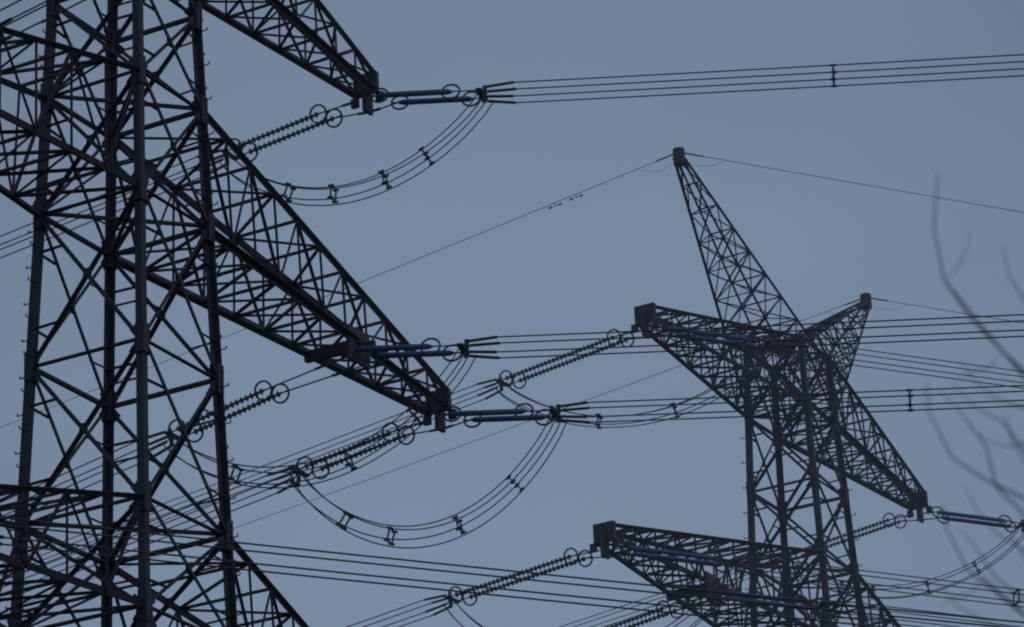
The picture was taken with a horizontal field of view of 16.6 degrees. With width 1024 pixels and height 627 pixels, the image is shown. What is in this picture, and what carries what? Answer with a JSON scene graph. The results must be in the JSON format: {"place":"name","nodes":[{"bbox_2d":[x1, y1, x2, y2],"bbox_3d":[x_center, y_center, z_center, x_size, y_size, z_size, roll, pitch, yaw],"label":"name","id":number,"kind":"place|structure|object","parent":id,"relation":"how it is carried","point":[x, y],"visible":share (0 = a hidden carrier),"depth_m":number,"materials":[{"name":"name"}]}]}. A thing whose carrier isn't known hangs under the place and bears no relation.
{"place":"outdoors","nodes":[
{"label":"outdoors","id":0,"kind":"place"},
{"bbox_2d":[0,0,1023,626],"label":"sky","id":1,"kind":"structure","parent":0,"point":[583,264],"materials":[{"name":"blue"}]},
{"label":"ground","id":2,"kind":"structure","parent":0,"visible":0},
{"bbox_2d":[0,0,456,626],"bbox_3d":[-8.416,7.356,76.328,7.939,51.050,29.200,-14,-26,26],"label":"pylon","id":3,"kind":"object","parent":2,"relation":"on","point":[144,488],"visible":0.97,"depth_m":80.03,"materials":[{"name":"metal"}]},
{"bbox_2d":[0,0,1023,626],"bbox_3d":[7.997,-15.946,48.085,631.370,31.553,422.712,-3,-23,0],"label":"conductors","id":4,"kind":"object","parent":3,"relation":"hanging from","point":[482,92],"visible":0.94,"depth_m":89.57,"materials":[{"name":"metal"}]},
{"bbox_2d":[589,147,931,626],"bbox_3d":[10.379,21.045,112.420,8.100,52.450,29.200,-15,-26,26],"label":"pylon","id":5,"kind":"object","parent":2,"relation":"on","point":[607,532],"visible":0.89,"depth_m":118.06,"materials":[{"name":"metal"}]},
{"bbox_2d":[0,153,1023,626],"bbox_3d":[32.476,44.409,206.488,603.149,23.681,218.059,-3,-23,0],"label":"conductors","id":6,"kind":"object","parent":5,"relation":"attached to","point":[646,551],"visible":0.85,"depth_m":111.89,"materials":[{"name":"metal"}]},
{"bbox_2d":[926,172,1023,626],"bbox_3d":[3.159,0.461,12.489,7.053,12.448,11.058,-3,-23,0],"label":"bare tree","id":7,"kind":"object","parent":2,"relation":"on","point":[1017,366],"visible":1,"depth_m":9.52,"materials":[{"name":"grey plant"}]}
]}

